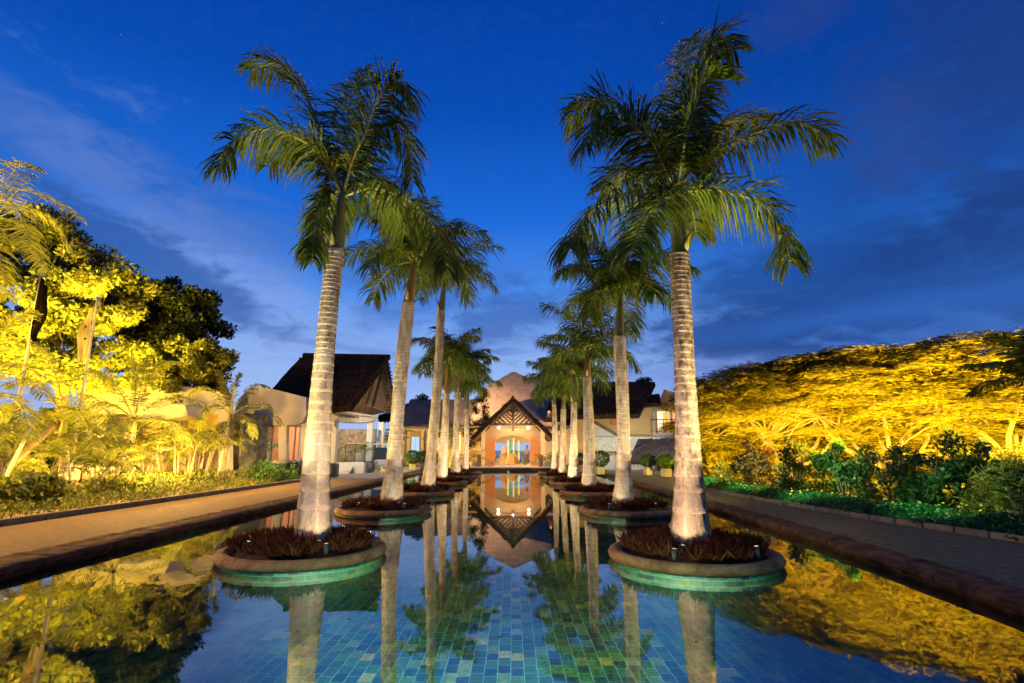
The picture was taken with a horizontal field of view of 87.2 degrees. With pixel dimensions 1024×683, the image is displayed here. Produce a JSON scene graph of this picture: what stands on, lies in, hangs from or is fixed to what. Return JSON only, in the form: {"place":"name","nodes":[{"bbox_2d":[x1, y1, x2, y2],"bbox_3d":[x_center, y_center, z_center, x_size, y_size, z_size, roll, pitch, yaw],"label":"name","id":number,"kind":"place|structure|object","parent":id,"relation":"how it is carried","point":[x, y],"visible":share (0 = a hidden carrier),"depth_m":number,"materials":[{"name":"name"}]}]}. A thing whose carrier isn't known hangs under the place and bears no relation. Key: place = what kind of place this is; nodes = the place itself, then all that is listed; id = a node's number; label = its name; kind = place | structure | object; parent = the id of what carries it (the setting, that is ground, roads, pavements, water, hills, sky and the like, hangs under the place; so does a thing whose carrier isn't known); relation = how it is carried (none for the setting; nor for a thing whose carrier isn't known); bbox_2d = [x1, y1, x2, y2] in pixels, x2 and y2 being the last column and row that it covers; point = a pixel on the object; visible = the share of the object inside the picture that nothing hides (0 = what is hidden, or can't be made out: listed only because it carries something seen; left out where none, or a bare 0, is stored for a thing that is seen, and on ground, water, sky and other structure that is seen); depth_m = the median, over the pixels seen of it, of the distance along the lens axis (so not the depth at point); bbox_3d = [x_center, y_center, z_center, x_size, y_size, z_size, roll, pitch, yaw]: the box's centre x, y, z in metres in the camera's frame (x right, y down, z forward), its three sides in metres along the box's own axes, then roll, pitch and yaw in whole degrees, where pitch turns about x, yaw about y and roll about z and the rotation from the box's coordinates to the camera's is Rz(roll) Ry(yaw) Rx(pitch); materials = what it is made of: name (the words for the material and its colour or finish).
{"place":"outdoors","nodes":[
{"label":"outdoors","id":0,"kind":"place"},
{"bbox_2d":[3,421,60,469],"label":"leaning tree","id":1,"kind":"object","parent":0,"point":[47,432],"visible":0.76,"depth_m":17.17,"materials":[{"name":"brown plant"}]},
{"bbox_2d":[0,478,375,555],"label":"road","id":2,"kind":"structure","parent":0,"point":[29,536],"depth_m":11.71,"materials":[{"name":"concrete"}]},
{"bbox_2d":[330,467,419,477],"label":"driveway","id":3,"kind":"structure","parent":0,"point":[377,474],"depth_m":32.95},
{"bbox_2d":[235,387,307,470],"bbox_3d":[-14.278,5.287,31.416,6.673,4.750,4.720,0,-11,0],"label":"cream gallery","id":4,"kind":"object","parent":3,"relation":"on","point":[291,409],"visible":0.48,"depth_m":29.46,"materials":[{"name":"paint"}]},
{"bbox_2d":[267,353,392,476],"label":"driveway pavilion","id":5,"kind":"structure","parent":3,"relation":"on","point":[362,393],"depth_m":33.84,"materials":[{"name":"brown paint"}]},
{"bbox_2d":[373,444,387,467],"bbox_3d":[-9.134,8.119,37.603,1.270,1.895,2.270,3,-12,-15],"label":"golf cart","id":6,"kind":"object","parent":3,"relation":"on","point":[379,458],"visible":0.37,"depth_m":36.90,"materials":[{"name":"white"}]},
{"bbox_2d":[1,460,1007,532],"bbox_3d":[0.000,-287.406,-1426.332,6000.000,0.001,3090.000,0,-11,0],"label":"ground","id":7,"kind":"structure","parent":0,"point":[114,501],"depth_m":15.98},
{"bbox_2d":[1,264,47,483],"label":"flagpole","id":8,"kind":"object","parent":7,"relation":"on","point":[40,305],"visible":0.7,"depth_m":19.08,"materials":[{"name":"fabric"}]},
{"bbox_2d":[0,308,55,451],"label":"garden palm","id":9,"kind":"object","parent":7,"relation":"on","point":[9,409],"visible":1,"depth_m":14.09,"materials":[{"name":"green plant"}]},
{"bbox_2d":[0,466,68,492],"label":"shrub","id":10,"kind":"object","parent":7,"relation":"on","point":[21,476],"visible":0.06,"depth_m":14.74,"materials":[{"name":"green plant"}]},
{"bbox_2d":[0,470,75,509],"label":"shrub","id":11,"kind":"object","parent":7,"relation":"on","point":[46,485],"visible":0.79,"depth_m":13.78,"materials":[{"name":"green plant"}]},
{"bbox_2d":[0,157,86,304],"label":"garden palm","id":12,"kind":"object","parent":7,"relation":"on","point":[24,209],"visible":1,"depth_m":17.80,"materials":[{"name":"green plant"}]},
{"bbox_2d":[0,403,102,480],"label":"areca palm","id":13,"kind":"object","parent":7,"relation":"on","point":[49,421],"visible":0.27,"depth_m":18.83,"materials":[{"name":"green plant"}]},
{"bbox_2d":[0,423,115,479],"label":"areca palm","id":14,"kind":"object","parent":7,"relation":"on","point":[64,438],"visible":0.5,"depth_m":17.33,"materials":[{"name":"green plant"}]},
{"bbox_2d":[0,341,119,463],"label":"garden palm","id":15,"kind":"object","parent":7,"relation":"on","point":[63,428],"visible":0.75,"depth_m":18.17,"materials":[{"name":"green plant"}]},
{"bbox_2d":[0,201,159,436],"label":"broadleaf tree","id":16,"kind":"object","parent":7,"relation":"on","point":[81,276],"visible":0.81,"depth_m":25.08,"materials":[{"name":"green plant"}]},
{"bbox_2d":[58,463,108,498],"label":"garden wall","id":17,"kind":"structure","parent":7,"relation":"on","point":[64,474],"depth_m":17.39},
{"bbox_2d":[10,443,158,497],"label":"areca palm","id":18,"kind":"object","parent":7,"relation":"on","point":[102,462],"visible":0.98,"depth_m":16.45,"materials":[{"name":"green plant"}]},
{"bbox_2d":[71,294,99,463],"bbox_3d":[-16.134,1.780,20.031,0.582,7.385,0.298,1,-12,-6],"label":"flagpole","id":19,"kind":"object","parent":7,"relation":"on","point":[83,340],"visible":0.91,"depth_m":20.33,"materials":[{"name":"fabric"}]},
{"bbox_2d":[49,434,147,486],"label":"areca palm","id":20,"kind":"object","parent":7,"relation":"on","point":[123,447],"visible":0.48,"depth_m":19.20,"materials":[{"name":"green plant"}]},
{"bbox_2d":[44,400,173,470],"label":"areca palm","id":21,"kind":"object","parent":7,"relation":"on","point":[142,426],"visible":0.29,"depth_m":24.36,"materials":[{"name":"green plant"}]},
{"bbox_2d":[0,468,259,512],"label":"garden undergrowth","id":22,"kind":"object","parent":7,"relation":"on","point":[128,483],"visible":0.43,"depth_m":18.59,"materials":[{"name":"green plant"}]},
{"bbox_2d":[93,433,187,471],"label":"areca palm","id":23,"kind":"object","parent":7,"relation":"on","point":[151,448],"visible":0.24,"depth_m":22.41,"materials":[{"name":"green plant"}]},
{"bbox_2d":[80,355,210,475],"bbox_3d":[-14.388,3.054,20.942,5.775,5.372,2.430,-4,-12,21],"label":"garden palm","id":24,"kind":"object","parent":7,"relation":"on","point":[132,430],"visible":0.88,"depth_m":21.40,"materials":[{"name":"green plant"}]},
{"bbox_2d":[0,475,300,518],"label":"border seedlings","id":25,"kind":"object","parent":7,"relation":"on","point":[148,494],"visible":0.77,"depth_m":15.33,"materials":[{"name":"green plant"}]},
{"bbox_2d":[0,479,300,526],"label":"kerb","id":26,"kind":"structure","parent":7,"relation":"on","point":[44,516],"depth_m":13.68,"materials":[{"name":"grey stone"}]},
{"bbox_2d":[77,275,237,372],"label":"broadleaf tree","id":27,"kind":"object","parent":7,"relation":"on","point":[191,313],"visible":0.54,"depth_m":30.48,"materials":[{"name":"green plant"}]},
{"bbox_2d":[82,382,232,478],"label":"garden house","id":28,"kind":"structure","parent":7,"relation":"on","point":[184,412],"depth_m":26.42,"materials":[{"name":"paint"}]},
{"bbox_2d":[130,437,188,472],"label":"areca palm","id":29,"kind":"object","parent":7,"relation":"on","point":[184,455],"visible":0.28,"depth_m":23.58,"materials":[{"name":"green plant"}]},
{"bbox_2d":[103,332,240,442],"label":"broadleaf tree","id":30,"kind":"object","parent":7,"relation":"on","point":[201,365],"visible":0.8,"depth_m":26.94,"materials":[{"name":"green plant"}]},
{"bbox_2d":[148,452,217,472],"bbox_3d":[-15.303,5.958,25.683,0.099,1.401,4.891,-2,-12,11],"label":"reed fence","id":31,"kind":"object","parent":7,"relation":"on","point":[215,461],"visible":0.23,"depth_m":25.65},
{"bbox_2d":[134,420,255,481],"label":"areca palm","id":32,"kind":"object","parent":7,"relation":"on","point":[206,442],"visible":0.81,"depth_m":22.68,"materials":[{"name":"green plant"}]},
{"bbox_2d":[149,417,244,478],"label":"areca palm","id":33,"kind":"object","parent":7,"relation":"on","point":[218,427],"visible":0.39,"depth_m":24.67,"materials":[{"name":"green plant"}]},
{"bbox_2d":[186,370,284,482],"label":"garden palm","id":34,"kind":"object","parent":7,"relation":"on","point":[223,459],"visible":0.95,"depth_m":24.12,"materials":[{"name":"green plant"}]},
{"bbox_2d":[233,413,268,478],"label":"stone pier","id":35,"kind":"structure","parent":7,"relation":"on","point":[251,456],"depth_m":27.54,"materials":[{"name":"stone"}]},
{"bbox_2d":[253,466,285,483],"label":"shrub","id":36,"kind":"object","parent":7,"relation":"on","point":[265,473],"visible":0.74,"depth_m":23.85,"materials":[{"name":"green plant"}]},
{"bbox_2d":[402,399,480,465],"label":"side wing","id":37,"kind":"structure","parent":7,"relation":"on","point":[417,415],"depth_m":54.17,"materials":[{"name":"paint"}]},
{"bbox_2d":[462,392,490,447],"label":"broadleaf tree","id":38,"kind":"object","parent":7,"relation":"on","point":[484,418],"visible":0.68,"depth_m":48.86,"materials":[{"name":"green plant"}]},
{"bbox_2d":[470,396,551,467],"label":"entrance porch","id":39,"kind":"object","parent":7,"relation":"on","point":[519,420],"visible":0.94,"depth_m":45.66,"materials":[{"name":"paint"}]},
{"bbox_2d":[485,435,494,464],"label":"door","id":40,"kind":"structure","parent":39,"relation":"in","point":[489,441],"depth_m":47.16,"materials":[{"name":"orange wood"}]},
{"bbox_2d":[530,435,540,464],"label":"door","id":41,"kind":"structure","parent":39,"relation":"in","point":[535,442],"depth_m":47.18,"materials":[{"name":"orange wood"}]},
{"bbox_2d":[459,372,569,464],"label":"lobby hall","id":42,"kind":"structure","parent":7,"relation":"on","point":[516,387],"depth_m":53.26,"materials":[{"name":"concrete"}]},
{"bbox_2d":[504,438,520,463],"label":"glass sculpture","id":43,"kind":"object","parent":42,"relation":"on","point":[512,458],"visible":0.99,"depth_m":51.67,"materials":[{"name":"glass"}]},
{"bbox_2d":[631,438,705,470],"bbox_3d":[11.619,8.167,39.024,6.754,2.405,3.063,0,-11,0],"label":"garden bar","id":44,"kind":"object","parent":7,"relation":"on","point":[656,447],"visible":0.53,"depth_m":38.88,"materials":[{"name":"wicker"}]},
{"bbox_2d":[713,461,743,482],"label":"shrub","id":45,"kind":"object","parent":7,"relation":"on","point":[728,473],"visible":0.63,"depth_m":21.99,"materials":[{"name":"plant"}]},
{"bbox_2d":[728,437,778,486],"bbox_3d":[8.517,4.375,19.083,1.776,2.006,1.645,6,-13,-28],"label":"shrub","id":46,"kind":"object","parent":7,"relation":"on","point":[743,463],"visible":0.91,"depth_m":18.81,"materials":[{"name":"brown plant"}]},
{"bbox_2d":[655,353,916,476],"bbox_3d":[11.561,3.472,23.327,9.964,5.432,10.003,-5,-12,22],"label":"umbrella tree","id":47,"kind":"object","parent":7,"relation":"on","point":[714,390],"visible":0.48,"depth_m":21.56,"materials":[{"name":"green plant"}]},
{"bbox_2d":[771,438,834,491],"bbox_3d":[9.189,4.005,16.966,1.831,1.872,1.860,-7,-13,29],"label":"shrub","id":48,"kind":"object","parent":7,"relation":"on","point":[789,460],"visible":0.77,"depth_m":16.86,"materials":[{"name":"green plant"}]},
{"bbox_2d":[807,437,874,497],"bbox_3d":[9.444,3.698,15.474,1.688,1.892,1.706,0,-11,0],"label":"shrub","id":49,"kind":"object","parent":7,"relation":"on","point":[839,469],"visible":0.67,"depth_m":15.43,"materials":[{"name":"green plant"}]},
{"bbox_2d":[701,412,1023,478],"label":"hedge","id":50,"kind":"object","parent":7,"relation":"on","point":[710,466],"visible":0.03,"depth_m":26.17,"materials":[{"name":"green plant"}]},
{"bbox_2d":[703,477,1023,540],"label":"emerald ground cover","id":51,"kind":"object","parent":7,"relation":"on","point":[992,521],"visible":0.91,"depth_m":11.58,"materials":[{"name":"green plant"}]},
{"bbox_2d":[716,479,1023,523],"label":"tiny flowers","id":52,"kind":"object","parent":51,"relation":"on","point":[841,493],"visible":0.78,"depth_m":12.06,"materials":[{"name":"yellow plant"}]},
{"bbox_2d":[705,487,1023,542],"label":"kerb","id":53,"kind":"structure","parent":7,"relation":"on","point":[970,531],"depth_m":11.03,"materials":[{"name":"grey stone"}]},
{"bbox_2d":[714,355,1023,484],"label":"umbrella tree","id":54,"kind":"object","parent":7,"relation":"on","point":[812,442],"visible":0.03,"depth_m":23.76,"materials":[{"name":"green plant"}]},
{"bbox_2d":[718,340,1023,486],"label":"umbrella tree","id":55,"kind":"object","parent":7,"relation":"on","point":[865,355],"visible":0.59,"depth_m":19.38,"materials":[{"name":"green plant"}]},
{"bbox_2d":[718,474,1023,513],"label":"undergrowth","id":56,"kind":"object","parent":7,"relation":"on","point":[878,497],"visible":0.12,"depth_m":14.17,"materials":[{"name":"green plant"}]},
{"bbox_2d":[843,442,939,501],"bbox_3d":[9.793,3.465,13.986,1.910,1.737,1.793,0,-11,0],"label":"shrub","id":57,"kind":"object","parent":7,"relation":"on","point":[862,473],"visible":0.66,"depth_m":14.12,"materials":[{"name":"green plant"}]},
{"bbox_2d":[824,326,1023,468],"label":"umbrella tree","id":58,"kind":"object","parent":7,"relation":"on","point":[960,410],"visible":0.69,"depth_m":17.36,"materials":[{"name":"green plant"}]},
{"bbox_2d":[884,453,971,513],"bbox_3d":[9.835,3.349,12.631,1.701,1.446,1.432,0,-11,0],"label":"shrub","id":59,"kind":"object","parent":7,"relation":"on","point":[928,486],"visible":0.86,"depth_m":12.51,"materials":[{"name":"green plant"}]},
{"bbox_2d":[910,423,1013,511],"bbox_3d":[11.043,3.109,13.244,1.940,2.187,2.416,0,-11,0],"label":"shrub","id":60,"kind":"object","parent":7,"relation":"on","point":[970,463],"visible":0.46,"depth_m":13.00,"materials":[{"name":"green plant"}]},
{"bbox_2d":[952,452,1023,514],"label":"shrub","id":61,"kind":"object","parent":7,"relation":"on","point":[985,480],"visible":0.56,"depth_m":11.22,"materials":[{"name":"green plant"}]},
{"bbox_2d":[955,333,1023,398],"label":"garden palm","id":62,"kind":"object","parent":7,"relation":"on","point":[1011,367],"visible":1,"depth_m":10.78,"materials":[{"name":"green plant"}]},
{"bbox_2d":[965,442,1023,489],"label":"shrub","id":63,"kind":"object","parent":7,"relation":"on","point":[1007,450],"visible":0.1,"depth_m":14.20,"materials":[{"name":"plant"}]},
{"bbox_2d":[985,460,1023,515],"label":"leafy plant","id":64,"kind":"object","parent":7,"relation":"on","point":[1011,494],"visible":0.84,"depth_m":10.01,"materials":[{"name":"green plant"}]},
{"bbox_2d":[0,576,1023,682],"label":"pool floor","id":65,"kind":"structure","parent":0,"point":[561,629],"depth_m":5.16,"materials":[{"name":"tile"}]},
{"bbox_2d":[211,538,386,586],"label":"planter island","id":66,"kind":"structure","parent":65,"relation":"on","point":[225,558],"depth_m":7.38,"materials":[{"name":"stone"}]},
{"bbox_2d":[224,523,376,556],"bbox_3d":[-3.189,2.984,8.322,2.227,0.315,2.235,0,-11,0],"label":"maroon ground cover","id":67,"kind":"object","parent":66,"relation":"on","point":[281,541],"visible":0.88,"depth_m":7.80,"materials":[{"name":"plant"}]},
{"bbox_2d":[195,43,471,547],"bbox_3d":[-3.049,-1.470,9.721,4.865,9.662,3.498,0,-11,0],"label":"royal palm","id":68,"kind":"object","parent":66,"relation":"on","point":[316,227],"visible":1,"depth_m":9.31,"materials":[{"name":"green plant"}]},
{"bbox_2d":[334,504,431,517],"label":"planter island","id":69,"kind":"structure","parent":65,"relation":"on","point":[353,512],"depth_m":13.18,"materials":[{"name":"stone"}]},
{"bbox_2d":[341,494,424,509],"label":"maroon ground cover","id":70,"kind":"object","parent":69,"relation":"on","point":[371,502],"visible":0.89,"depth_m":13.66,"materials":[{"name":"plant"}]},
{"bbox_2d":[342,177,491,508],"bbox_3d":[-2.823,0.058,15.084,4.558,8.796,4.486,0,-11,0],"label":"royal palm","id":71,"kind":"object","parent":69,"relation":"on","point":[377,255],"visible":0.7,"depth_m":14.97,"materials":[{"name":"green plant"}]},
{"bbox_2d":[404,489,454,496],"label":"planter island","id":72,"kind":"structure","parent":65,"relation":"on","point":[439,493],"depth_m":18.89,"materials":[{"name":"stone"}]},
{"bbox_2d":[403,481,451,491],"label":"maroon ground cover","id":73,"kind":"object","parent":72,"relation":"on","point":[421,487],"visible":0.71,"depth_m":19.50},
{"bbox_2d":[388,230,505,490],"bbox_3d":[-2.635,0.518,20.799,4.504,10.162,4.346,7,-13,-30],"label":"royal palm","id":74,"kind":"object","parent":72,"relation":"on","point":[429,476],"visible":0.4,"depth_m":20.80,"materials":[{"name":"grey plant"}]},
{"bbox_2d":[415,480,467,485],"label":"planter island","id":75,"kind":"structure","parent":65,"relation":"on","point":[457,483],"depth_m":24.92,"materials":[{"name":"stone"}]},
{"bbox_2d":[410,326,492,481],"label":"royal palm","id":76,"kind":"object","parent":75,"relation":"on","point":[454,351],"visible":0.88,"depth_m":26.29,"materials":[{"name":"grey plant"}]},
{"bbox_2d":[449,475,475,478],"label":"planter island","id":77,"kind":"structure","parent":65,"relation":"on","point":[469,476],"depth_m":30.71,"materials":[{"name":"stone"}]},
{"bbox_2d":[429,346,500,475],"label":"royal palm","id":78,"kind":"object","parent":77,"relation":"on","point":[455,466],"visible":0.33,"depth_m":32.00,"materials":[{"name":"grey plant"}]},
{"bbox_2d":[8,531,1023,633],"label":"pool wall","id":79,"kind":"structure","parent":65,"relation":"on","point":[1017,625],"depth_m":5.46,"materials":[{"name":"brown tile"}]},
{"bbox_2d":[0,469,423,578],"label":"pool edge","id":80,"kind":"object","parent":79,"relation":"attached to","point":[13,564],"visible":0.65,"depth_m":9.34,"materials":[{"name":"stone"}]},
{"bbox_2d":[598,473,1023,620],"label":"pool edge","id":81,"kind":"object","parent":79,"relation":"attached to","point":[990,592],"visible":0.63,"depth_m":7.31,"materials":[{"name":"stone"}]},
{"bbox_2d":[595,450,609,473],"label":"potted topiary","id":82,"kind":"object","parent":81,"relation":"on","point":[600,468],"visible":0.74,"depth_m":32.89,"materials":[{"name":"green plant"}]},
{"bbox_2d":[542,475,581,478],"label":"planter island","id":83,"kind":"structure","parent":65,"relation":"on","point":[547,477],"depth_m":30.75,"materials":[{"name":"stone"}]},
{"bbox_2d":[523,357,596,475],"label":"royal palm","id":84,"kind":"object","parent":83,"relation":"on","point":[562,392],"visible":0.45,"depth_m":31.83,"materials":[{"name":"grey plant"}]},
{"bbox_2d":[549,480,600,485],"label":"planter island","id":85,"kind":"structure","parent":65,"relation":"on","point":[557,483],"depth_m":24.88,"materials":[{"name":"stone"}]},
{"bbox_2d":[531,341,613,481],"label":"royal palm","id":86,"kind":"object","parent":85,"relation":"on","point":[573,370],"visible":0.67,"depth_m":26.11,"materials":[{"name":"green plant"}]},
{"bbox_2d":[559,489,612,496],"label":"planter island","id":87,"kind":"structure","parent":65,"relation":"on","point":[579,493],"depth_m":18.87,"materials":[{"name":"stone"}]},
{"bbox_2d":[533,301,643,490],"bbox_3d":[3.116,1.994,20.706,4.675,7.232,4.113,0,-11,0],"label":"royal palm","id":88,"kind":"object","parent":87,"relation":"on","point":[585,342],"visible":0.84,"depth_m":20.45,"materials":[{"name":"green plant"}]},
{"bbox_2d":[564,482,614,491],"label":"maroon ground cover","id":89,"kind":"object","parent":87,"relation":"on","point":[594,488],"visible":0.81,"depth_m":19.37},
{"bbox_2d":[579,504,672,518],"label":"planter island","id":90,"kind":"structure","parent":65,"relation":"on","point":[635,513],"depth_m":13.08,"materials":[{"name":"stone"}]},
{"bbox_2d":[549,211,702,507],"bbox_3d":[3.070,0.471,14.612,4.201,7.799,4.616,0,-11,0],"label":"royal palm","id":91,"kind":"object","parent":90,"relation":"on","point":[633,280],"visible":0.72,"depth_m":14.55,"materials":[{"name":"green plant"}]},
{"bbox_2d":[586,495,668,509],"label":"maroon ground cover","id":92,"kind":"object","parent":90,"relation":"on","point":[641,503],"visible":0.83,"depth_m":13.58,"materials":[{"name":"plant"}]},
{"bbox_2d":[608,541,786,591],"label":"planter island","id":93,"kind":"structure","parent":65,"relation":"on","point":[769,561],"depth_m":7.04,"materials":[{"name":"stone"}]},
{"bbox_2d":[615,524,773,560],"bbox_3d":[2.698,2.937,8.086,2.259,0.313,2.259,0,-11,0],"label":"maroon ground cover","id":94,"kind":"object","parent":93,"relation":"on","point":[719,545],"visible":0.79,"depth_m":7.57,"materials":[{"name":"plant"}]},
{"bbox_2d":[544,6,854,549],"bbox_3d":[3.037,-1.725,9.259,5.087,9.978,3.703,0,-11,0],"label":"royal palm","id":95,"kind":"object","parent":93,"relation":"on","point":[671,147],"visible":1,"depth_m":8.74,"materials":[{"name":"green plant"}]},
{"bbox_3d":[2.998,9.190,37.218,2.496,0.362,2.496,0,-11,0],"label":"planter island","id":96,"kind":"object","parent":65,"relation":"on","visible":0},
{"bbox_2d":[521,361,580,471],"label":"royal palm","id":97,"kind":"object","parent":96,"relation":"on","point":[554,464],"visible":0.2,"depth_m":37.73,"materials":[{"name":"grey plant"}]},
{"bbox_3d":[-3.360,9.190,37.217,2.491,0.362,2.489,0,-11,0],"label":"planter island","id":98,"kind":"object","parent":65,"relation":"on","visible":0},
{"bbox_2d":[442,361,503,471],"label":"royal palm","id":99,"kind":"object","parent":98,"relation":"on","point":[467,388],"visible":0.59,"depth_m":37.68,"materials":[{"name":"grey plant"}]},
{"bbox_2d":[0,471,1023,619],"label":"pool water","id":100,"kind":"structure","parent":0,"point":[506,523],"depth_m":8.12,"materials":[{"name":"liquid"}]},
{"bbox_2d":[0,0,1023,450],"label":"sky","id":101,"kind":"structure","parent":0,"point":[913,235],"materials":[{"name":"blue"}]},
{"bbox_2d":[545,381,674,469],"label":"guest building","id":102,"kind":"structure","parent":0,"point":[647,417],"depth_m":43.20,"materials":[{"name":"beige concrete"}]},
{"bbox_2d":[605,471,1023,587],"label":"road","id":103,"kind":"structure","parent":0,"point":[999,560],"depth_m":8.95,"materials":[{"name":"concrete"}]},
{"bbox_2d":[639,453,655,474],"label":"potted topiary","id":104,"kind":"object","parent":103,"relation":"on","point":[649,468],"visible":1,"depth_m":31.98,"materials":[{"name":"green plant"}]},
{"bbox_2d":[656,453,674,476],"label":"potted topiary","id":105,"kind":"object","parent":103,"relation":"on","point":[663,460],"visible":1,"depth_m":30.00,"materials":[{"name":"green plant"}]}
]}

